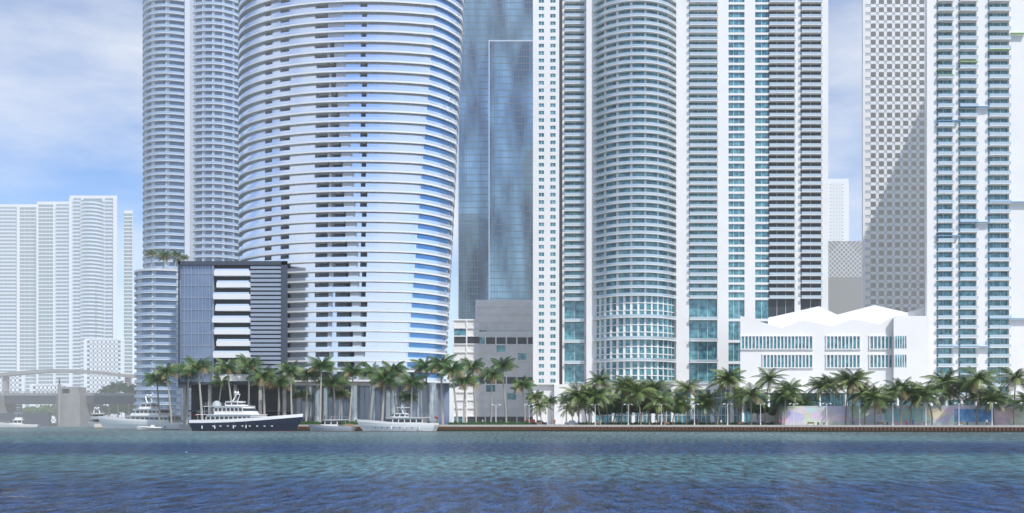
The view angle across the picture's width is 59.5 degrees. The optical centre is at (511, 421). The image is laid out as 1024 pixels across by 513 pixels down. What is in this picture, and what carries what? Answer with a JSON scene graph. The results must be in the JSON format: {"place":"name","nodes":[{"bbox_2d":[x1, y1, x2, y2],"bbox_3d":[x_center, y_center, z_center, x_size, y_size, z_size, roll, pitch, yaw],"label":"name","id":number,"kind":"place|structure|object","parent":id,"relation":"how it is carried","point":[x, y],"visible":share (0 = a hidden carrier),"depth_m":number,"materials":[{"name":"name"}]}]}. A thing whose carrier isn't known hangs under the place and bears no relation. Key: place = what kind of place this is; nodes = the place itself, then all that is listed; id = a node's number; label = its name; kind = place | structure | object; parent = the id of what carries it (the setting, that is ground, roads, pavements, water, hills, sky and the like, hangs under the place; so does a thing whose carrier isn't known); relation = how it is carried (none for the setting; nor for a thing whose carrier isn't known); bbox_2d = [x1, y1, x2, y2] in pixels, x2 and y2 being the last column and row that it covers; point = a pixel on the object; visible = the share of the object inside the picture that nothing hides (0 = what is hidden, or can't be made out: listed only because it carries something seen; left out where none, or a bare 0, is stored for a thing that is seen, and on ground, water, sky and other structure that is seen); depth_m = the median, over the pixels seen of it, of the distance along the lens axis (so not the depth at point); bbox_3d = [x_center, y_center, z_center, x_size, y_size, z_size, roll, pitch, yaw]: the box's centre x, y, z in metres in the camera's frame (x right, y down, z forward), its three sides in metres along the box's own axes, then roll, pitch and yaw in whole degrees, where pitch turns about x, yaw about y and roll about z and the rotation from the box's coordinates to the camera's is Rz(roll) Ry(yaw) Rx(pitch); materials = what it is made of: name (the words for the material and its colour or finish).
{"place":"outdoors","nodes":[
{"label":"outdoors","id":0,"kind":"place"},
{"bbox_2d":[0,0,861,420],"label":"sky","id":1,"kind":"structure","parent":0,"point":[71,71],"materials":[{"name":"blue"}]},
{"bbox_2d":[0,426,1023,512],"bbox_3d":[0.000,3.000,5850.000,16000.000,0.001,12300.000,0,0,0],"label":"water","id":2,"kind":"structure","parent":0,"point":[65,469],"depth_m":53.55,"materials":[{"name":"blue liquid"}]},
{"bbox_2d":[0,403,39,427],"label":"boat","id":3,"kind":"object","parent":2,"relation":"on","point":[18,422],"depth_m":428.40,"materials":[{"name":"white"}]},
{"bbox_2d":[88,405,103,427],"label":"yacht","id":4,"kind":"object","parent":2,"relation":"on","point":[93,422],"visible":0.79,"depth_m":404.26,"materials":[{"name":"white"}]},
{"bbox_2d":[98,394,189,428],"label":"yacht","id":5,"kind":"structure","parent":2,"relation":"on","point":[145,414],"depth_m":341.89,"materials":[{"name":"white plastic"}]},
{"bbox_2d":[189,391,302,430],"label":"yacht","id":6,"kind":"object","parent":2,"relation":"on","point":[233,415],"visible":0.96,"depth_m":273.48,"materials":[{"name":"blue"}]},
{"bbox_2d":[308,416,355,430],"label":"boat","id":7,"kind":"object","parent":2,"relation":"on","point":[330,425],"visible":0.85,"depth_m":271.64,"materials":[{"name":"white"}]},
{"bbox_2d":[357,404,438,430],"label":"yacht","id":8,"kind":"object","parent":2,"relation":"on","point":[403,421],"visible":0.98,"depth_m":266.80,"materials":[{"name":"white"}]},
{"bbox_2d":[51,421,1023,431],"bbox_3d":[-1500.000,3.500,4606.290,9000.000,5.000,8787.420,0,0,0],"label":"seawall","id":9,"kind":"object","parent":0,"point":[775,428],"depth_m":255.96,"materials":[{"name":"concrete"}]},
{"bbox_2d":[38,404,55,416],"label":"river bank tree","id":10,"kind":"object","parent":9,"relation":"on","point":[45,408],"visible":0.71,"depth_m":603.35,"materials":[{"name":"green plant"}]},
{"bbox_2d":[0,339,124,422],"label":"blocks","id":11,"kind":"structure","parent":9,"relation":"on","point":[105,355],"depth_m":690.00,"materials":[{"name":"white concrete"}]},
{"bbox_2d":[0,196,132,406],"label":"apartments","id":12,"kind":"structure","parent":9,"relation":"on","point":[58,283],"depth_m":775.60,"materials":[{"name":"white"}]},
{"bbox_2d":[0,369,136,425],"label":"river bridges","id":13,"kind":"structure","parent":9,"relation":"on","point":[75,406],"depth_m":539.80,"materials":[{"name":"grey concrete"}]},
{"bbox_2d":[106,380,126,416],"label":"tree","id":14,"kind":"object","parent":9,"relation":"on","point":[114,387],"visible":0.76,"depth_m":565.54,"materials":[{"name":"green"}]},
{"bbox_2d":[109,404,132,416],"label":"river bank tree","id":15,"kind":"object","parent":9,"relation":"on","point":[113,407],"visible":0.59,"depth_m":581.28,"materials":[{"name":"green plant"}]},
{"bbox_2d":[142,372,172,424],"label":"palm","id":16,"kind":"object","parent":9,"relation":"on","point":[150,378],"visible":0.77,"depth_m":297.96,"materials":[{"name":"green"}]},
{"bbox_2d":[134,269,190,419],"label":"high-rise building","id":17,"kind":"structure","parent":9,"relation":"on","point":[156,314],"depth_m":396.84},
{"bbox_2d":[152,363,180,424],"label":"palm","id":18,"kind":"object","parent":9,"relation":"on","point":[172,369],"visible":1,"depth_m":293.73,"materials":[{"name":"green plant"}]},
{"bbox_2d":[176,361,200,424],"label":"palm","id":19,"kind":"object","parent":9,"relation":"on","point":[181,372],"visible":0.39,"depth_m":299.95,"materials":[{"name":"green"}]},
{"bbox_2d":[142,0,239,421],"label":"skyscraper","id":20,"kind":"structure","parent":9,"relation":"on","point":[190,134],"depth_m":444.29,"materials":[{"name":"white"}]},
{"bbox_2d":[178,356,215,419],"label":"palm","id":21,"kind":"object","parent":9,"relation":"on","point":[197,365],"visible":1,"depth_m":292.89,"materials":[{"name":"green plant"}]},
{"bbox_2d":[209,373,233,401],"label":"palm","id":22,"kind":"object","parent":9,"relation":"on","point":[214,382],"visible":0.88,"depth_m":300.18,"materials":[{"name":"green"}]},
{"bbox_2d":[211,357,243,400],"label":"palm","id":23,"kind":"object","parent":9,"relation":"on","point":[231,366],"visible":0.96,"depth_m":290.45,"materials":[{"name":"green plant"}]},
{"bbox_2d":[178,261,290,424],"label":"podium building","id":24,"kind":"structure","parent":9,"relation":"on","point":[228,310],"depth_m":302.14,"materials":[{"name":"grey"}]},
{"bbox_2d":[235,353,263,405],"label":"palm","id":25,"kind":"object","parent":9,"relation":"on","point":[247,365],"visible":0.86,"depth_m":295.53,"materials":[{"name":"green plant"}]},
{"bbox_2d":[246,365,280,413],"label":"palm","id":26,"kind":"object","parent":9,"relation":"on","point":[267,375],"visible":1,"depth_m":287.65,"materials":[{"name":"green plant"}]},
{"bbox_2d":[261,371,297,415],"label":"palm","id":27,"kind":"object","parent":9,"relation":"on","point":[284,381],"visible":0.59,"depth_m":297.72,"materials":[{"name":"green plant"}]},
{"bbox_2d":[275,360,304,414],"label":"palm","id":28,"kind":"object","parent":9,"relation":"on","point":[290,370],"visible":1,"depth_m":287.49,"materials":[{"name":"green plant"}]},
{"bbox_2d":[292,387,310,413],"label":"palm","id":29,"kind":"object","parent":9,"relation":"on","point":[298,393],"visible":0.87,"depth_m":300.17,"materials":[{"name":"green"}]},
{"bbox_2d":[294,366,322,420],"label":"palm","id":30,"kind":"object","parent":9,"relation":"on","point":[311,375],"visible":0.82,"depth_m":292.37,"materials":[{"name":"green plant"}]},
{"bbox_2d":[304,354,337,421],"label":"palm","id":31,"kind":"object","parent":9,"relation":"on","point":[326,364],"visible":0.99,"depth_m":287.64,"materials":[{"name":"green plant"}]},
{"bbox_2d":[315,372,351,418],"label":"palm","id":32,"kind":"object","parent":9,"relation":"on","point":[333,382],"visible":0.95,"depth_m":292.30,"materials":[{"name":"green plant"}]},
{"bbox_2d":[328,386,350,420],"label":"palm","id":33,"kind":"object","parent":9,"relation":"on","point":[344,393],"visible":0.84,"depth_m":296.33,"materials":[{"name":"green"}]},
{"bbox_2d":[340,362,367,421],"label":"palm","id":34,"kind":"object","parent":9,"relation":"on","point":[352,370],"visible":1,"depth_m":285.18,"materials":[{"name":"green plant"}]},
{"bbox_2d":[299,420,429,424],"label":"hedge","id":35,"kind":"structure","parent":9,"relation":"on","point":[355,422],"depth_m":279.64,"materials":[{"name":"green"}]},
{"bbox_2d":[288,381,454,424],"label":"building colonnade","id":36,"kind":"object","parent":9,"relation":"on","point":[360,399],"visible":0.45,"depth_m":318.32,"materials":[{"name":"grey concrete"}]},
{"bbox_2d":[238,0,464,382],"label":"skyscraper","id":37,"kind":"structure","parent":36,"relation":"on","point":[348,118],"depth_m":308.39,"materials":[{"name":"white glass"}]},
{"bbox_2d":[362,361,381,419],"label":"palm","id":38,"kind":"object","parent":9,"relation":"on","point":[367,366],"visible":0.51,"depth_m":289.19,"materials":[{"name":"green"}]},
{"bbox_2d":[368,368,400,420],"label":"palm","id":39,"kind":"object","parent":9,"relation":"on","point":[378,377],"visible":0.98,"depth_m":283.62,"materials":[{"name":"green plant"}]},
{"bbox_2d":[379,361,408,412],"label":"palm","id":40,"kind":"object","parent":9,"relation":"on","point":[398,367],"visible":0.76,"depth_m":287.92,"materials":[{"name":"green"}]},
{"bbox_2d":[398,391,418,412],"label":"palm","id":41,"kind":"object","parent":9,"relation":"on","point":[404,395],"visible":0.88,"depth_m":292.46,"materials":[{"name":"green"}]},
{"bbox_2d":[398,370,428,416],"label":"palm","id":42,"kind":"object","parent":9,"relation":"on","point":[408,381],"visible":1,"depth_m":279.69,"materials":[{"name":"green plant"}]},
{"bbox_2d":[410,356,438,421],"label":"palm","id":43,"kind":"object","parent":9,"relation":"on","point":[420,367],"visible":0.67,"depth_m":285.89,"materials":[{"name":"green"}]},
{"bbox_2d":[424,354,458,424],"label":"palm","id":44,"kind":"object","parent":9,"relation":"on","point":[436,365],"visible":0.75,"depth_m":278.29,"materials":[{"name":"green plant"}]},
{"bbox_2d":[436,360,466,421],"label":"palm","id":45,"kind":"object","parent":9,"relation":"on","point":[457,370],"visible":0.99,"depth_m":276.36,"materials":[{"name":"green plant"}]},
{"bbox_2d":[447,370,480,421],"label":"palm","id":46,"kind":"object","parent":9,"relation":"on","point":[469,379],"visible":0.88,"depth_m":294.54,"materials":[{"name":"green plant"}]},
{"bbox_2d":[459,357,485,421],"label":"palm","id":47,"kind":"object","parent":9,"relation":"on","point":[472,366],"visible":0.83,"depth_m":297.88,"materials":[{"name":"green plant"}]},
{"bbox_2d":[448,420,531,424],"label":"hedge","id":48,"kind":"object","parent":9,"relation":"on","point":[491,423],"visible":0.97,"depth_m":270.00,"materials":[{"name":"green"}]},
{"bbox_2d":[478,367,506,421],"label":"palm","id":49,"kind":"object","parent":9,"relation":"on","point":[495,373],"visible":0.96,"depth_m":300.40,"materials":[{"name":"green plant"}]},
{"bbox_2d":[452,300,532,421],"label":"concrete frame building","id":50,"kind":"structure","parent":9,"relation":"on","point":[498,329],"depth_m":406.50,"materials":[{"name":"grey concrete"}]},
{"bbox_2d":[458,0,532,318],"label":"dark glass tower","id":51,"kind":"structure","parent":9,"relation":"on","point":[495,193],"depth_m":520.00,"materials":[{"name":"blue glass"}]},
{"bbox_2d":[490,356,518,421],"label":"palm","id":52,"kind":"object","parent":9,"relation":"on","point":[505,364],"visible":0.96,"depth_m":303.58,"materials":[{"name":"green plant"}]},
{"bbox_2d":[510,375,537,420],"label":"palm","id":53,"kind":"object","parent":9,"relation":"on","point":[520,385],"visible":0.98,"depth_m":304.71,"materials":[{"name":"green plant"}]},
{"bbox_2d":[525,391,546,420],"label":"palm","id":54,"kind":"object","parent":9,"relation":"on","point":[532,395],"visible":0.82,"depth_m":293.69,"materials":[{"name":"green"}]},
{"bbox_2d":[527,396,552,423],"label":"palm","id":55,"kind":"object","parent":9,"relation":"on","point":[540,405],"visible":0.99,"depth_m":286.14,"materials":[{"name":"green"}]},
{"bbox_2d":[558,401,580,419],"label":"palm","id":56,"kind":"object","parent":9,"relation":"on","point":[566,409],"visible":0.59,"depth_m":289.66,"materials":[{"name":"green"}]},
{"bbox_2d":[558,382,596,424],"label":"palm","id":57,"kind":"object","parent":9,"relation":"on","point":[573,397],"visible":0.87,"depth_m":271.82,"materials":[{"name":"green plant"}]},
{"bbox_2d":[573,383,605,424],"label":"palm","id":58,"kind":"object","parent":9,"relation":"on","point":[584,397],"visible":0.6,"depth_m":270.23,"materials":[{"name":"green"}]},
{"bbox_2d":[577,383,615,424],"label":"palm","id":59,"kind":"object","parent":9,"relation":"on","point":[594,395],"visible":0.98,"depth_m":267.49,"materials":[{"name":"green plant"}]},
{"bbox_2d":[585,369,613,424],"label":"palm","id":60,"kind":"object","parent":9,"relation":"on","point":[600,381],"visible":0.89,"depth_m":277.98,"materials":[{"name":"green plant"}]},
{"bbox_2d":[608,402,627,421],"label":"broadleaf tree","id":61,"kind":"object","parent":9,"relation":"on","point":[613,409],"visible":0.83,"depth_m":279.20,"materials":[{"name":"green plant"}]},
{"bbox_2d":[604,391,632,420],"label":"palm","id":62,"kind":"object","parent":9,"relation":"on","point":[615,399],"visible":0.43,"depth_m":284.88,"materials":[{"name":"green"}]},
{"bbox_2d":[609,378,638,424],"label":"palm","id":63,"kind":"object","parent":9,"relation":"on","point":[621,383],"visible":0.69,"depth_m":270.95,"materials":[{"name":"green"}]},
{"bbox_2d":[612,375,643,424],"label":"palm","id":64,"kind":"object","parent":9,"relation":"on","point":[625,377],"visible":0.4,"depth_m":274.58,"materials":[{"name":"green"}]},
{"bbox_2d":[620,379,655,424],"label":"palm","id":65,"kind":"object","parent":9,"relation":"on","point":[638,390],"visible":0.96,"depth_m":265.78,"materials":[{"name":"green plant"}]},
{"bbox_2d":[630,400,646,421],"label":"broadleaf tree","id":66,"kind":"object","parent":9,"relation":"on","point":[633,409],"visible":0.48,"depth_m":279.92,"materials":[{"name":"green plant"}]},
{"bbox_2d":[639,375,672,419],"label":"palm","id":67,"kind":"object","parent":9,"relation":"on","point":[657,385],"visible":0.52,"depth_m":274.59,"materials":[{"name":"green"}]},
{"bbox_2d":[638,389,678,424],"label":"palm","id":68,"kind":"object","parent":9,"relation":"on","point":[659,399],"visible":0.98,"depth_m":264.42,"materials":[{"name":"green plant"}]},
{"bbox_2d":[580,421,773,424],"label":"hedge","id":69,"kind":"object","parent":9,"relation":"on","point":[676,423],"visible":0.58,"depth_m":274.11,"materials":[{"name":"green plant"}]},
{"bbox_2d":[662,390,692,424],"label":"palm","id":70,"kind":"object","parent":9,"relation":"on","point":[679,401],"visible":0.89,"depth_m":268.22,"materials":[{"name":"green plant"}]},
{"bbox_2d":[533,0,827,423],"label":"high-rise building","id":71,"kind":"structure","parent":9,"relation":"on","point":[680,187],"depth_m":362.00,"materials":[{"name":"white paint"}]},
{"bbox_2d":[671,378,702,424],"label":"palm","id":72,"kind":"object","parent":9,"relation":"on","point":[686,387],"visible":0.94,"depth_m":269.36,"materials":[{"name":"green plant"}]},
{"bbox_2d":[688,394,721,424],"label":"palm","id":73,"kind":"object","parent":9,"relation":"on","point":[699,402],"visible":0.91,"depth_m":265.76,"materials":[{"name":"green plant"}]},
{"bbox_2d":[694,390,723,424],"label":"palm","id":74,"kind":"object","parent":9,"relation":"on","point":[707,395],"visible":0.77,"depth_m":267.14,"materials":[{"name":"green"}]},
{"bbox_2d":[706,367,745,421],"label":"palm","id":75,"kind":"object","parent":9,"relation":"on","point":[718,374],"visible":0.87,"depth_m":261.38,"materials":[{"name":"green plant"}]},
{"bbox_2d":[708,367,745,424],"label":"palm","id":76,"kind":"object","parent":9,"relation":"on","point":[723,373],"visible":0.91,"depth_m":261.52,"materials":[{"name":"green"}]},
{"bbox_2d":[721,387,749,421],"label":"palm","id":77,"kind":"object","parent":9,"relation":"on","point":[737,399],"visible":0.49,"depth_m":270.45,"materials":[{"name":"green"}]},
{"bbox_2d":[459,402,1023,424],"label":"street lamps","id":78,"kind":"object","parent":9,"relation":"on","point":[760,412],"visible":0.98,"depth_m":256.62,"materials":[{"name":"white"}]},
{"bbox_2d":[730,382,770,424],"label":"palm","id":79,"kind":"object","parent":9,"relation":"on","point":[753,394],"visible":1,"depth_m":260.41,"materials":[{"name":"green plant"}]},
{"bbox_2d":[751,367,788,424],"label":"palm","id":80,"kind":"object","parent":9,"relation":"on","point":[768,376],"visible":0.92,"depth_m":264.56,"materials":[{"name":"green plant"}]},
{"bbox_2d":[761,390,800,424],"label":"palm","id":81,"kind":"object","parent":9,"relation":"on","point":[780,401],"visible":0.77,"depth_m":262.74,"materials":[{"name":"green"}]},
{"bbox_2d":[772,383,805,424],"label":"palm","id":82,"kind":"object","parent":9,"relation":"on","point":[785,392],"visible":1,"depth_m":257.81,"materials":[{"name":"green plant"}]},
{"bbox_2d":[773,378,807,400],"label":"palm","id":83,"kind":"object","parent":9,"relation":"on","point":[786,383],"visible":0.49,"depth_m":262.71,"materials":[{"name":"green"}]},
{"bbox_2d":[790,393,820,405],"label":"palm","id":84,"kind":"object","parent":9,"relation":"on","point":[803,401],"visible":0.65,"depth_m":266.92,"materials":[{"name":"green"}]},
{"bbox_2d":[800,376,834,405],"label":"palm","id":85,"kind":"object","parent":9,"relation":"on","point":[814,383],"visible":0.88,"depth_m":267.13,"materials":[{"name":"green plant"}]},
{"bbox_2d":[813,374,846,405],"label":"palm","id":86,"kind":"object","parent":9,"relation":"on","point":[828,380],"visible":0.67,"depth_m":265.50,"materials":[{"name":"green"}]},
{"bbox_2d":[828,179,861,314],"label":"buildings","id":87,"kind":"structure","parent":9,"relation":"on","point":[844,274],"depth_m":700.00,"materials":[{"name":"white concrete"}]},
{"bbox_2d":[829,369,869,424],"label":"palm","id":88,"kind":"object","parent":9,"relation":"on","point":[844,384],"visible":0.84,"depth_m":255.47,"materials":[{"name":"green plant"}]},
{"bbox_2d":[834,368,875,424],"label":"palm","id":89,"kind":"object","parent":9,"relation":"on","point":[858,379],"visible":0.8,"depth_m":254.69,"materials":[{"name":"green plant"}]},
{"bbox_2d":[846,381,880,424],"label":"palm","id":90,"kind":"object","parent":9,"relation":"on","point":[860,393],"visible":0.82,"depth_m":252.88,"materials":[{"name":"green"}]},
{"bbox_2d":[857,384,897,424],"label":"palm","id":91,"kind":"object","parent":9,"relation":"on","point":[878,394],"visible":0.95,"depth_m":250.08,"materials":[{"name":"green plant"}]},
{"bbox_2d":[753,405,1023,424],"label":"mural wall","id":92,"kind":"structure","parent":9,"relation":"on","point":[947,415],"depth_m":254.72,"materials":[{"name":"multicoloured paint"}]},
{"bbox_2d":[862,0,924,311],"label":"skyscraper","id":93,"kind":"structure","parent":9,"relation":"on","point":[893,154],"depth_m":480.00,"materials":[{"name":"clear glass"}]},
{"bbox_2d":[884,377,921,424],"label":"palm","id":94,"kind":"object","parent":9,"relation":"on","point":[900,387],"visible":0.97,"depth_m":249.74,"materials":[{"name":"green plant"}]},
{"bbox_2d":[894,383,924,424],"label":"palm","id":95,"kind":"object","parent":9,"relation":"on","point":[917,389],"visible":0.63,"depth_m":251.21,"materials":[{"name":"green"}]},
{"bbox_2d":[902,379,951,424],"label":"palm","id":96,"kind":"object","parent":9,"relation":"on","point":[928,392],"visible":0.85,"depth_m":249.81,"materials":[{"name":"green plant"}]},
{"bbox_2d":[920,369,966,405],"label":"palm","id":97,"kind":"object","parent":9,"relation":"on","point":[938,379],"visible":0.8,"depth_m":255.52,"materials":[{"name":"green plant"}]},
{"bbox_2d":[929,383,971,405],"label":"palm","id":98,"kind":"object","parent":9,"relation":"on","point":[948,396],"visible":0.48,"depth_m":259.67,"materials":[{"name":"green"}]},
{"bbox_2d":[948,374,988,404],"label":"palm","id":99,"kind":"object","parent":9,"relation":"on","point":[960,382],"visible":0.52,"depth_m":253.73,"materials":[{"name":"green"}]},
{"bbox_2d":[925,0,1023,405],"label":"building","id":100,"kind":"structure","parent":9,"relation":"on","point":[974,180],"depth_m":330.00,"materials":[{"name":"white paint"}]},
{"bbox_2d":[956,366,999,424],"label":"palm","id":101,"kind":"object","parent":9,"relation":"on","point":[979,378],"visible":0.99,"depth_m":246.89,"materials":[{"name":"green plant"}]},
{"bbox_2d":[961,383,997,404],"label":"palm","id":102,"kind":"object","parent":9,"relation":"on","point":[972,398],"visible":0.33,"depth_m":256.08,"materials":[{"name":"green"}]},
{"bbox_2d":[971,387,1014,424],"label":"palm","id":103,"kind":"object","parent":9,"relation":"on","point":[990,399],"visible":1,"depth_m":246.96,"materials":[{"name":"green plant"}]},
{"bbox_2d":[996,367,1023,424],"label":"palm","id":104,"kind":"object","parent":9,"relation":"on","point":[1013,379],"visible":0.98,"depth_m":245.46,"materials":[{"name":"green plant"}]},
{"bbox_2d":[1005,391,1023,411],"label":"palm","id":105,"kind":"object","parent":9,"relation":"on","point":[1021,395],"visible":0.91,"depth_m":247.02,"materials":[{"name":"green"}]},
{"bbox_2d":[739,305,928,422],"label":"low-rise building","id":106,"kind":"structure","parent":0,"point":[884,343],"depth_m":322.00,"materials":[{"name":"white paint"}]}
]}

